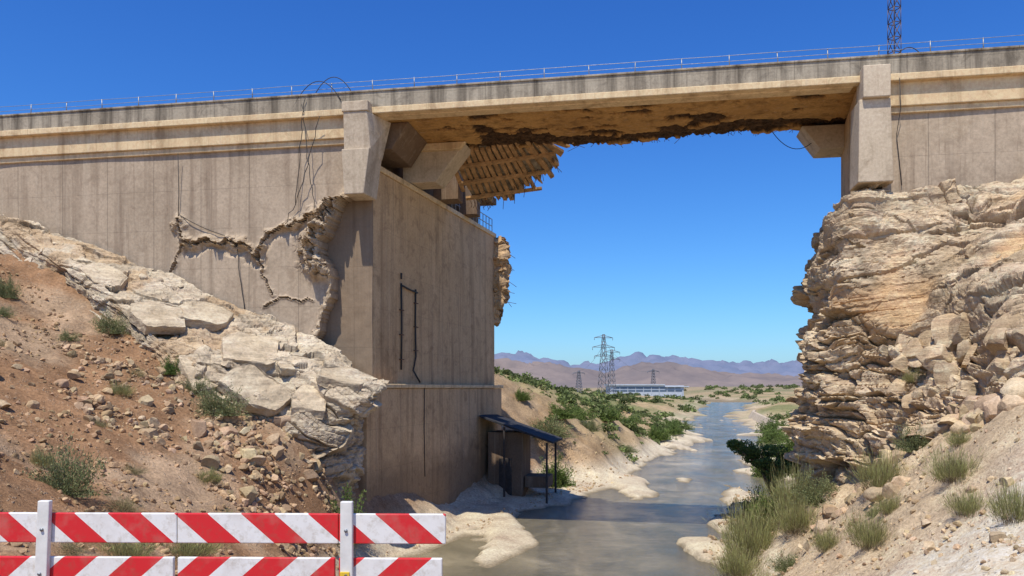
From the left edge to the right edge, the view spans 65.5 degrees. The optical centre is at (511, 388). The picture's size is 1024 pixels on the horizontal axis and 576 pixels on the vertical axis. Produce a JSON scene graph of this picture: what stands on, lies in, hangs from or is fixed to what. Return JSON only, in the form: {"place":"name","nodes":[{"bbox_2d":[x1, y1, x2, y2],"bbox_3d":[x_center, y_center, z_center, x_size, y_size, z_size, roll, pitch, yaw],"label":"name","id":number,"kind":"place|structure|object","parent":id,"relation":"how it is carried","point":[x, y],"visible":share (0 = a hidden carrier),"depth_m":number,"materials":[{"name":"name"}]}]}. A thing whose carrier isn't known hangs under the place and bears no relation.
{"place":"outdoors","nodes":[
{"label":"outdoors","id":0,"kind":"place"},
{"bbox_2d":[0,249,1023,575],"bbox_3d":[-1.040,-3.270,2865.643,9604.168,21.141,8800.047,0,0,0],"label":"ground","id":1,"kind":"structure","parent":0,"point":[504,535],"depth_m":27.21,"materials":[{"name":"beige sand"}]},
{"bbox_2d":[0,304,18,317],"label":"sagebrush","id":2,"kind":"object","parent":1,"relation":"on","point":[5,313],"visible":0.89,"depth_m":29.49,"materials":[{"name":"green plant"}]},
{"bbox_2d":[0,271,24,298],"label":"sagebrush","id":3,"kind":"object","parent":1,"relation":"on","point":[5,289],"visible":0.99,"depth_m":31.54,"materials":[{"name":"green plant"}]},
{"bbox_2d":[22,445,62,468],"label":"grass tuft","id":4,"kind":"object","parent":1,"relation":"on","point":[34,459],"visible":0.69,"depth_m":19.35,"materials":[{"name":"green plant"}]},
{"bbox_2d":[22,432,111,497],"bbox_3d":[-9.982,1.682,17.609,1.691,1.550,1.749,0,0,43],"label":"sagebrush","id":5,"kind":"object","parent":1,"relation":"on","point":[65,479],"visible":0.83,"depth_m":17.55,"materials":[{"name":"green plant"}]},
{"bbox_2d":[56,328,84,340],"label":"sagebrush","id":6,"kind":"object","parent":1,"relation":"on","point":[65,335],"visible":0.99,"depth_m":30.37,"materials":[{"name":"green plant"}]},
{"bbox_2d":[53,542,97,555],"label":"dry bush","id":7,"kind":"object","parent":1,"relation":"on","point":[64,546],"visible":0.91,"depth_m":13.66,"materials":[{"name":"beige plant"}]},
{"bbox_2d":[87,417,107,427],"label":"dry bush","id":8,"kind":"object","parent":1,"relation":"on","point":[103,424],"visible":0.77,"depth_m":23.96,"materials":[{"name":"brown plant"}]},
{"bbox_2d":[88,307,131,334],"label":"sagebrush","id":9,"kind":"object","parent":1,"relation":"on","point":[104,325],"visible":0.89,"depth_m":32.25,"materials":[{"name":"green plant"}]},
{"bbox_2d":[106,377,136,397],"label":"grass tuft","id":10,"kind":"object","parent":1,"relation":"on","point":[124,390],"visible":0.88,"depth_m":27.39,"materials":[{"name":"green plant"}]},
{"bbox_2d":[101,486,145,512],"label":"dry bush","id":11,"kind":"object","parent":1,"relation":"on","point":[127,508],"visible":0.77,"depth_m":18.33,"materials":[{"name":"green plant"}]},
{"bbox_2d":[85,543,176,555],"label":"grass tuft","id":12,"kind":"object","parent":1,"relation":"on","point":[127,549],"visible":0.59,"depth_m":14.60,"materials":[{"name":"green plant"}]},
{"bbox_2d":[121,462,151,474],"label":"dry bush","id":13,"kind":"object","parent":1,"relation":"on","point":[136,472],"visible":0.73,"depth_m":22.01,"materials":[{"name":"brown plant"}]},
{"bbox_2d":[126,365,146,376],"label":"dry bush","id":14,"kind":"object","parent":1,"relation":"on","point":[136,372],"visible":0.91,"depth_m":29.78,"materials":[{"name":"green plant"}]},
{"bbox_2d":[156,355,180,374],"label":"shrub","id":15,"kind":"object","parent":1,"relation":"on","point":[169,371],"visible":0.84,"depth_m":31.07,"materials":[{"name":"green plant"}]},
{"bbox_2d":[0,215,388,463],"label":"rock slab","id":16,"kind":"object","parent":1,"relation":"on","point":[329,429],"visible":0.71,"depth_m":33.87,"materials":[{"name":"beige stone"}]},
{"bbox_2d":[23,235,388,436],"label":"broken rock fragments","id":17,"kind":"object","parent":16,"relation":"on","point":[142,276],"visible":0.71,"depth_m":32.28,"materials":[{"name":"beige stone"}]},
{"bbox_2d":[79,263,377,451],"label":"tilted rock plates","id":18,"kind":"object","parent":16,"relation":"on","point":[247,352],"visible":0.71,"depth_m":32.28,"materials":[{"name":"beige stone"}]},
{"bbox_2d":[174,372,215,394],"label":"sagebrush","id":19,"kind":"object","parent":1,"relation":"on","point":[197,387],"visible":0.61,"depth_m":29.99,"materials":[{"name":"green plant"}]},
{"bbox_2d":[164,543,236,562],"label":"grass tuft","id":20,"kind":"object","parent":1,"relation":"on","point":[194,548],"visible":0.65,"depth_m":17.79,"materials":[{"name":"green plant"}]},
{"bbox_2d":[194,466,224,484],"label":"grass tuft","id":21,"kind":"object","parent":1,"relation":"on","point":[214,477],"visible":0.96,"depth_m":24.41,"materials":[{"name":"green plant"}]},
{"bbox_2d":[206,507,234,512],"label":"grass tuft","id":22,"kind":"object","parent":1,"relation":"on","point":[224,511],"visible":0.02,"depth_m":22.56,"materials":[{"name":"green plant"}]},
{"bbox_2d":[0,500,445,575],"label":"traffic barricade","id":23,"kind":"object","parent":1,"relation":"on","point":[44,526],"visible":1,"depth_m":6.67,"materials":[{"name":"white paint"}]},
{"bbox_2d":[191,379,255,416],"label":"sagebrush","id":24,"kind":"object","parent":1,"relation":"on","point":[224,408],"visible":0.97,"depth_m":28.98,"materials":[{"name":"green plant"}]},
{"bbox_2d":[319,416,366,496],"bbox_3d":[-7.059,3.596,32.467,1.771,6.811,4.443,0,0,28],"label":"rock outcrop","id":25,"kind":"object","parent":1,"relation":"on","point":[343,468],"visible":0.2,"depth_m":32.24,"materials":[{"name":"grey stone"}]},
{"bbox_2d":[326,483,366,543],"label":"shrub","id":26,"kind":"object","parent":1,"relation":"on","point":[346,498],"visible":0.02,"depth_m":30.48,"materials":[{"name":"green plant"}]},
{"bbox_2d":[0,35,1023,504],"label":"concrete bridge","id":27,"kind":"structure","parent":1,"relation":"on","point":[354,231],"depth_m":36.40,"materials":[{"name":"concrete"}]},
{"bbox_2d":[887,0,900,53],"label":"radio mast","id":28,"kind":"object","parent":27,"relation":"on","point":[894,21],"visible":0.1,"depth_m":70.05,"materials":[{"name":"metal"}]},
{"bbox_2d":[0,309,1023,575],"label":"boulders","id":29,"kind":"object","parent":1,"relation":"on","point":[976,413],"visible":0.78,"depth_m":24.78,"materials":[{"name":"stone"}]},
{"bbox_2d":[479,414,561,503],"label":"lean to shed","id":30,"kind":"object","parent":1,"relation":"on","point":[509,463],"visible":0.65,"depth_m":48.84,"materials":[{"name":"metal"}]},
{"bbox_2d":[499,458,511,495],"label":"door","id":31,"kind":"structure","parent":30,"relation":"in","point":[508,461],"depth_m":48.81,"materials":[{"name":"metal"}]},
{"bbox_2d":[513,387,533,400],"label":"shrub","id":32,"kind":"object","parent":1,"relation":"on","point":[522,396],"visible":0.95,"depth_m":61.62,"materials":[{"name":"green plant"}]},
{"bbox_2d":[528,414,577,438],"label":"sagebrush","id":33,"kind":"object","parent":1,"relation":"on","point":[560,428],"visible":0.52,"depth_m":60.04,"materials":[{"name":"green plant"}]},
{"bbox_2d":[537,450,575,488],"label":"shrub","id":34,"kind":"object","parent":1,"relation":"on","point":[563,479],"visible":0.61,"depth_m":54.02,"materials":[{"name":"green plant"}]},
{"bbox_2d":[548,400,583,419],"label":"shrub","id":35,"kind":"object","parent":1,"relation":"on","point":[559,411],"visible":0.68,"depth_m":64.05,"materials":[{"name":"green plant"}]},
{"bbox_2d":[574,371,582,392],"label":"transmission tower","id":36,"kind":"structure","parent":1,"relation":"on","point":[579,375],"depth_m":499.21,"materials":[{"name":"metal"}]},
{"bbox_2d":[563,402,597,420],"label":"shrub","id":37,"kind":"object","parent":1,"relation":"on","point":[584,414],"visible":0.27,"depth_m":71.73,"materials":[{"name":"green plant"}]},
{"bbox_2d":[579,418,605,431],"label":"sagebrush","id":38,"kind":"object","parent":1,"relation":"on","point":[590,427],"visible":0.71,"depth_m":67.64,"materials":[{"name":"green plant"}]},
{"bbox_2d":[592,334,614,393],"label":"transmission tower","id":39,"kind":"structure","parent":1,"relation":"on","point":[604,347],"depth_m":399.56,"materials":[{"name":"metal"}]},
{"bbox_2d":[595,402,625,420],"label":"shrub","id":40,"kind":"object","parent":1,"relation":"on","point":[613,414],"visible":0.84,"depth_m":79.35,"materials":[{"name":"green plant"}]},
{"bbox_2d":[603,349,619,394],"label":"transmission tower","id":41,"kind":"structure","parent":1,"relation":"on","point":[612,365],"depth_m":454.50,"materials":[{"name":"metal"}]},
{"bbox_2d":[619,444,639,452],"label":"sagebrush","id":42,"kind":"object","parent":1,"relation":"on","point":[631,449],"visible":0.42,"depth_m":73.75,"materials":[{"name":"green plant"}]},
{"bbox_2d":[620,412,642,428],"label":"shrub","id":43,"kind":"object","parent":1,"relation":"on","point":[634,421],"visible":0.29,"depth_m":87.45,"materials":[{"name":"green plant"}]},
{"bbox_2d":[494,366,791,461],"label":"distant shrubs","id":44,"kind":"object","parent":1,"relation":"on","point":[565,394],"visible":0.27,"depth_m":101.23,"materials":[{"name":"green plant"}]},
{"bbox_2d":[606,386,683,396],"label":"hall","id":45,"kind":"structure","parent":1,"relation":"on","point":[661,394],"depth_m":492.23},
{"bbox_2d":[611,390,681,391],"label":"glazing","id":46,"kind":"structure","parent":45,"relation":"attached to","point":[648,390],"depth_m":491.90,"materials":[{"name":"blue glass"}]},
{"bbox_2d":[613,387,680,388],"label":"glazing","id":47,"kind":"structure","parent":45,"relation":"attached to","point":[647,387],"depth_m":491.89,"materials":[{"name":"blue glass"}]},
{"bbox_2d":[647,369,658,383],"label":"transmission tower","id":48,"kind":"structure","parent":1,"relation":"on","point":[652,379],"depth_m":619.30,"materials":[{"name":"metal"}]},
{"bbox_2d":[646,422,678,439],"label":"shrub","id":49,"kind":"object","parent":1,"relation":"on","point":[660,433],"visible":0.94,"depth_m":97.25,"materials":[{"name":"green plant"}]},
{"bbox_2d":[662,418,684,428],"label":"shrub","id":50,"kind":"object","parent":1,"relation":"on","point":[667,422],"visible":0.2,"depth_m":121.42,"materials":[{"name":"green plant"}]},
{"bbox_2d":[664,420,683,433],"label":"shrub","id":51,"kind":"object","parent":1,"relation":"on","point":[675,429],"visible":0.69,"depth_m":104.20,"materials":[{"name":"green plant"}]},
{"bbox_2d":[674,417,696,429],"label":"shrub","id":52,"kind":"object","parent":1,"relation":"on","point":[685,423],"visible":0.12,"depth_m":131.66,"materials":[{"name":"green plant"}]},
{"bbox_2d":[571,383,802,404],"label":"distant trees","id":53,"kind":"object","parent":1,"relation":"on","point":[757,391],"visible":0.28,"depth_m":490.88,"materials":[{"name":"green plant"}]},
{"bbox_2d":[711,540,767,575],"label":"grass tuft","id":54,"kind":"object","parent":1,"relation":"on","point":[738,564],"visible":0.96,"depth_m":28.84,"materials":[{"name":"green plant"}]},
{"bbox_2d":[703,490,782,547],"bbox_3d":[9.717,5.247,32.028,3.608,2.461,3.687,0,0,35],"label":"grass tuft","id":55,"kind":"object","parent":1,"relation":"on","point":[753,511],"visible":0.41,"depth_m":31.68,"materials":[{"name":"green plant"}]},
{"bbox_2d":[715,506,779,560],"bbox_3d":[9.189,5.524,30.287,2.918,2.226,2.984,0,0,14],"label":"grass tuft","id":56,"kind":"object","parent":1,"relation":"on","point":[755,540],"visible":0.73,"depth_m":30.06,"materials":[{"name":"green plant"}]},
{"bbox_2d":[739,485,776,520],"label":"shrub","id":57,"kind":"object","parent":1,"relation":"on","point":[748,499],"visible":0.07,"depth_m":41.08,"materials":[{"name":"green plant"}]},
{"bbox_2d":[726,439,800,500],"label":"riverside tree","id":58,"kind":"object","parent":1,"relation":"on","point":[752,454],"visible":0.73,"depth_m":42.21,"materials":[{"name":"green plant"}]},
{"bbox_2d":[748,410,782,429],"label":"river embankment","id":59,"kind":"structure","parent":1,"relation":"on","point":[756,416],"depth_m":155.00,"materials":[{"name":"sand"}]},
{"bbox_2d":[755,440,775,449],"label":"sagebrush","id":60,"kind":"object","parent":1,"relation":"on","point":[773,441],"visible":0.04,"depth_m":87.25,"materials":[{"name":"green plant"}]},
{"bbox_2d":[745,443,789,478],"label":"shrub","id":61,"kind":"object","parent":1,"relation":"on","point":[754,470],"visible":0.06,"depth_m":63.16,"materials":[{"name":"green plant"}]},
{"bbox_2d":[749,486,786,528],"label":"shrub","id":62,"kind":"object","parent":1,"relation":"on","point":[756,505],"visible":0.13,"depth_m":32.75,"materials":[{"name":"green plant"}]},
{"bbox_2d":[758,568,783,575],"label":"grass tuft","id":63,"kind":"object","parent":1,"relation":"on","point":[768,572],"visible":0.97,"depth_m":23.80,"materials":[{"name":"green plant"}]},
{"bbox_2d":[754,420,788,443],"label":"shrub","id":64,"kind":"object","parent":1,"relation":"on","point":[768,424],"visible":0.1,"depth_m":99.95,"materials":[{"name":"green plant"}]},
{"bbox_2d":[754,412,789,432],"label":"shrub","id":65,"kind":"object","parent":1,"relation":"on","point":[776,421],"visible":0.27,"depth_m":111.89,"materials":[{"name":"green plant"}]},
{"bbox_2d":[758,427,788,444],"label":"shrub","id":66,"kind":"object","parent":1,"relation":"on","point":[768,437],"visible":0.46,"depth_m":93.74,"materials":[{"name":"green plant"}]},
{"bbox_2d":[768,436,785,456],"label":"shrub","id":67,"kind":"object","parent":1,"relation":"on","point":[778,443],"visible":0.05,"depth_m":79.95,"materials":[{"name":"green plant"}]},
{"bbox_2d":[763,549,797,572],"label":"sagebrush","id":68,"kind":"object","parent":1,"relation":"on","point":[785,566],"visible":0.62,"depth_m":26.52,"materials":[{"name":"green plant"}]},
{"bbox_2d":[778,434,794,450],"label":"shrub","id":69,"kind":"object","parent":1,"relation":"on","point":[788,443],"visible":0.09,"depth_m":69.60,"materials":[{"name":"green plant"}]},
{"bbox_2d":[755,452,819,517],"bbox_3d":[10.854,3.741,30.662,2.675,2.671,3.003,0,0,-42],"label":"grass tuft","id":70,"kind":"object","parent":1,"relation":"on","point":[785,486],"visible":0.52,"depth_m":30.54,"materials":[{"name":"green plant"}]},
{"bbox_2d":[759,490,824,537],"bbox_3d":[10.061,4.475,28.672,2.409,1.737,2.553,0,0,-32],"label":"grass tuft","id":71,"kind":"object","parent":1,"relation":"on","point":[796,519],"visible":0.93,"depth_m":28.45,"materials":[{"name":"green plant"}]},
{"bbox_2d":[789,464,840,507],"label":"sagebrush","id":72,"kind":"object","parent":1,"relation":"on","point":[826,486],"visible":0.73,"depth_m":29.12,"materials":[{"name":"green plant"}]},
{"bbox_2d":[807,524,841,552],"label":"grass tuft","id":73,"kind":"object","parent":1,"relation":"on","point":[824,543],"visible":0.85,"depth_m":21.94,"materials":[{"name":"green plant"}]},
{"bbox_2d":[837,505,894,553],"bbox_3d":[8.230,3.183,18.268,1.303,1.169,1.530,0,0,-36],"label":"grass tuft","id":74,"kind":"object","parent":1,"relation":"on","point":[868,536],"visible":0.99,"depth_m":18.20,"materials":[{"name":"green plant"}]},
{"bbox_2d":[862,504,877,516],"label":"sagebrush","id":75,"kind":"object","parent":1,"relation":"on","point":[871,510],"visible":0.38,"depth_m":21.01,"materials":[{"name":"green plant"}]},
{"bbox_2d":[843,443,913,490],"bbox_3d":[10.482,2.312,22.954,1.985,1.520,2.160,0,0,12],"label":"grass tuft","id":76,"kind":"object","parent":1,"relation":"on","point":[883,474],"visible":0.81,"depth_m":22.86,"materials":[{"name":"green plant"}]},
{"bbox_2d":[867,491,903,515],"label":"grass tuft","id":77,"kind":"object","parent":1,"relation":"on","point":[892,504],"visible":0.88,"depth_m":20.17,"materials":[{"name":"green plant"}]},
{"bbox_2d":[781,175,1023,492],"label":"rock cliff","id":78,"kind":"structure","parent":1,"relation":"on","point":[862,301],"depth_m":29.00,"materials":[{"name":"beige stone"}]},
{"bbox_2d":[898,366,926,383],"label":"grass tuft","id":79,"kind":"object","parent":78,"relation":"on","point":[911,379],"visible":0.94,"depth_m":26.84,"materials":[{"name":"green plant"}]},
{"bbox_2d":[848,199,1014,395],"bbox_3d":[18.378,-4.167,22.221,11.192,9.115,16.521,0,0,0],"label":"cliff debris","id":80,"kind":"object","parent":78,"relation":"on","point":[969,252],"visible":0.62,"depth_m":27.66,"materials":[{"name":"beige stone"}]},
{"bbox_2d":[887,420,930,452],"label":"sagebrush","id":81,"kind":"object","parent":1,"relation":"on","point":[914,444],"visible":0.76,"depth_m":23.58,"materials":[{"name":"green plant"}]},
{"bbox_2d":[908,441,985,484],"bbox_3d":[10.017,1.716,18.268,1.796,1.013,1.702,0,0,-18],"label":"grass tuft","id":82,"kind":"object","parent":1,"relation":"on","point":[955,469],"visible":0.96,"depth_m":18.05,"materials":[{"name":"green plant"}]},
{"bbox_2d":[886,312,1023,413],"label":"fallen blocks","id":83,"kind":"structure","parent":1,"relation":"on","point":[944,339],"depth_m":25.61,"materials":[{"name":"beige stone"}]},
{"bbox_2d":[938,427,974,446],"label":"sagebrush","id":84,"kind":"object","parent":1,"relation":"on","point":[959,439],"visible":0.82,"depth_m":20.35,"materials":[{"name":"green plant"}]},
{"bbox_2d":[935,485,995,517],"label":"grass tuft","id":85,"kind":"object","parent":1,"relation":"on","point":[966,506],"visible":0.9,"depth_m":16.18,"materials":[{"name":"green plant"}]},
{"bbox_2d":[977,475,1023,526],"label":"grass tuft","id":86,"kind":"object","parent":1,"relation":"on","point":[1012,506],"visible":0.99,"depth_m":14.16,"materials":[{"name":"green plant"}]},
{"bbox_2d":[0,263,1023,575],"bbox_3d":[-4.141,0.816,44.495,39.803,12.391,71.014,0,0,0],"label":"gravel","id":87,"kind":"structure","parent":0,"point":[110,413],"depth_m":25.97,"materials":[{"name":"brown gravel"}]},
{"bbox_2d":[0,0,1023,364],"label":"sky","id":88,"kind":"structure","parent":0,"point":[697,247],"materials":[{"name":"blue"}]},
{"bbox_2d":[409,402,791,575],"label":"river","id":89,"kind":"structure","parent":0,"point":[611,532],"depth_m":41.23,"materials":[{"name":"liquid"}]},
{"bbox_2d":[604,384,664,385],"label":"roof","id":90,"kind":"structure","parent":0,"point":[637,384],"depth_m":490.75,"materials":[{"name":"white metal"}]},
{"bbox_2d":[494,358,802,387],"bbox_3d":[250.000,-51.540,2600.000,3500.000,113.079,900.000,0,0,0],"label":"hills","id":91,"kind":"structure","parent":0,"point":[667,374],"depth_m":2399.04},
{"bbox_2d":[494,350,804,375],"bbox_3d":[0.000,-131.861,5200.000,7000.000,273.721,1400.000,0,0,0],"label":"mountains","id":92,"kind":"structure","parent":0,"point":[790,368],"depth_m":5028.53,"materials":[{"name":"purple stone"}]}
]}

